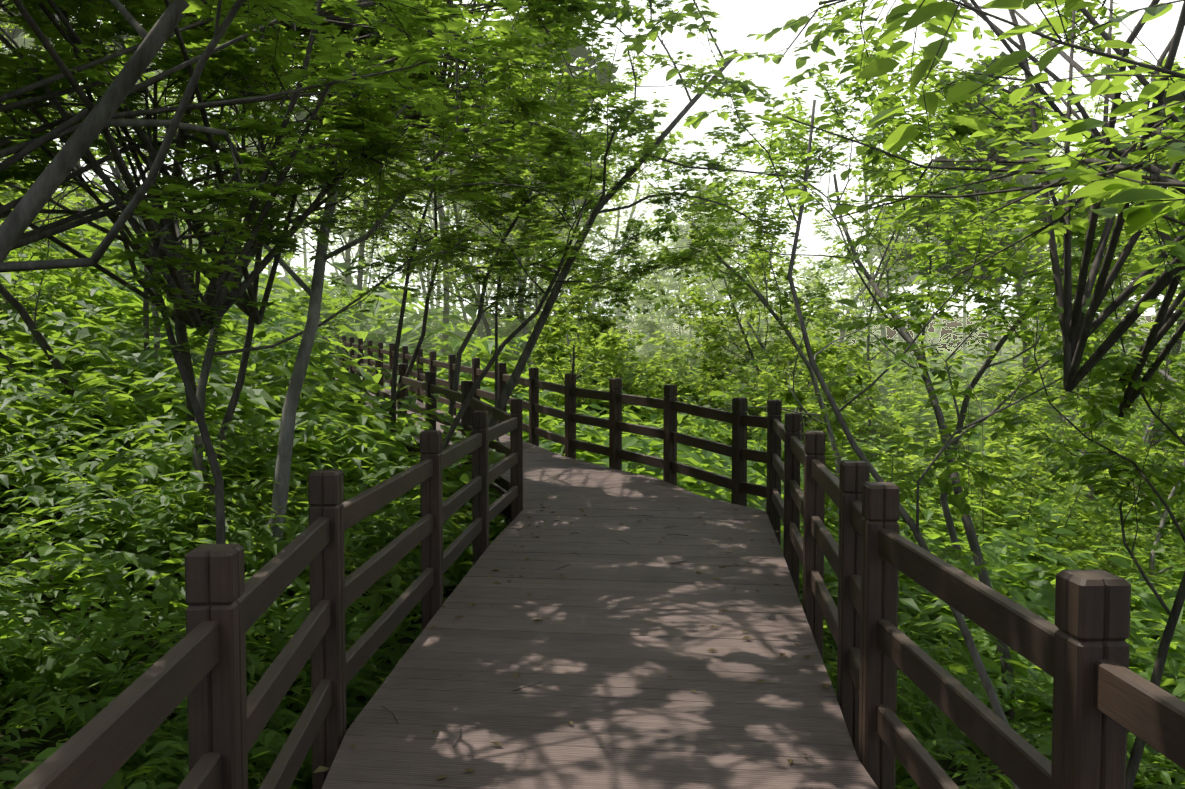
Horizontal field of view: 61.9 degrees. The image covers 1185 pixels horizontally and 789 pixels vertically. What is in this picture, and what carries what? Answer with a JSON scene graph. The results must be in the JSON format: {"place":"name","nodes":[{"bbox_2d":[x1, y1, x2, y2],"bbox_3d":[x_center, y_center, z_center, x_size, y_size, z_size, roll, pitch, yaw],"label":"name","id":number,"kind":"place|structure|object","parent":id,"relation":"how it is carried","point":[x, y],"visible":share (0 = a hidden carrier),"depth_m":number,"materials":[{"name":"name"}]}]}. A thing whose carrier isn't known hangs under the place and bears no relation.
{"place":"outdoors","nodes":[
{"label":"outdoors","id":0,"kind":"place"},
{"bbox_2d":[370,419,769,519],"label":"boardwalk beams","id":1,"kind":"structure","parent":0,"point":[506,511],"depth_m":10.77,"materials":[{"name":"brown wood"}]},
{"bbox_2d":[314,373,878,788],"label":"boardwalk deck","id":2,"kind":"structure","parent":1,"relation":"on","point":[614,643],"depth_m":5.04,"materials":[{"name":"brown wood"}]},
{"bbox_2d":[313,504,829,779],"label":"deck litter","id":3,"kind":"object","parent":2,"relation":"on","point":[323,768],"visible":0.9,"depth_m":5.89,"materials":[{"name":"brown plant"}]},
{"bbox_2d":[0,0,1184,317],"bbox_3d":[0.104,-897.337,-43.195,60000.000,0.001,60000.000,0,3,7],"label":"sky","id":4,"kind":"structure","parent":0,"point":[736,22],"depth_m":3294.79,"materials":[{"name":"white"}]},
{"bbox_2d":[0,198,1184,788],"bbox_3d":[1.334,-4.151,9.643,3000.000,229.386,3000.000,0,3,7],"label":"terrain","id":5,"kind":"structure","parent":0,"point":[48,736],"depth_m":6.46,"materials":[{"name":"green plant"}]},
{"bbox_2d":[0,0,1184,788],"bbox_3d":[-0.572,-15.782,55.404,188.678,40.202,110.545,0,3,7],"label":"tree","id":6,"kind":"object","parent":5,"relation":"on","point":[1076,324],"depth_m":5.94,"materials":[{"name":"green plant"}]},
{"bbox_2d":[0,0,957,351],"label":"tree leaves","id":7,"kind":"object","parent":6,"relation":"attached to","point":[236,58],"visible":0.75,"depth_m":6.11,"materials":[{"name":"green plant"}]},
{"bbox_2d":[12,3,1179,589],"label":"maple tree leaves","id":8,"kind":"object","parent":6,"relation":"attached to","point":[1176,587],"visible":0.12,"depth_m":9.99,"materials":[{"name":"green plant"}]},
{"bbox_2d":[581,0,1184,587],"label":"tree leaves","id":9,"kind":"object","parent":6,"relation":"attached to","point":[931,16],"visible":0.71,"depth_m":6.44,"materials":[{"name":"green plant"}]},
{"bbox_2d":[0,177,1184,788],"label":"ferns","id":10,"kind":"object","parent":5,"relation":"on","point":[116,343],"visible":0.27,"depth_m":9.06,"materials":[{"name":"green plant"}]},
{"bbox_2d":[0,0,1184,637],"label":"tree leaves","id":11,"kind":"object","parent":5,"relation":"on","point":[600,336],"visible":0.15,"depth_m":26.39,"materials":[{"name":"green plant"}]},
{"bbox_2d":[0,159,1184,788],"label":"herb plants","id":12,"kind":"object","parent":5,"relation":"on","point":[166,597],"visible":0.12,"depth_m":7.56,"materials":[{"name":"green plant"}]},
{"bbox_2d":[0,2,1184,299],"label":"tree leaves","id":13,"kind":"object","parent":5,"relation":"on","point":[578,52],"visible":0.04,"depth_m":43.04,"materials":[{"name":"green plant"}]},
{"bbox_2d":[0,0,1184,549],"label":"tree leaves","id":14,"kind":"object","parent":5,"relation":"on","point":[1050,426],"visible":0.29,"depth_m":15.10,"materials":[{"name":"green plant"}]},
{"bbox_2d":[1,0,1184,618],"bbox_3d":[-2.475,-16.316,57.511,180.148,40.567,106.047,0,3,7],"label":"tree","id":15,"kind":"object","parent":5,"relation":"on","point":[289,410],"visible":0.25,"depth_m":12.76,"materials":[{"name":"grey plant"}]},
{"bbox_2d":[185,335,1130,788],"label":"fence posts","id":16,"kind":"object","parent":5,"relation":"on","point":[1093,625],"visible":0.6,"depth_m":3.91,"materials":[{"name":"brown wood"}]},
{"bbox_2d":[14,338,1184,788],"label":"fence rails","id":17,"kind":"object","parent":16,"relation":"attached to","point":[102,746],"visible":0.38,"depth_m":3.34,"materials":[{"name":"brown wood"}]},
{"bbox_2d":[392,316,1176,352],"label":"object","id":18,"kind":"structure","parent":0,"point":[890,334],"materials":[{"name":"green plant"}]}
]}

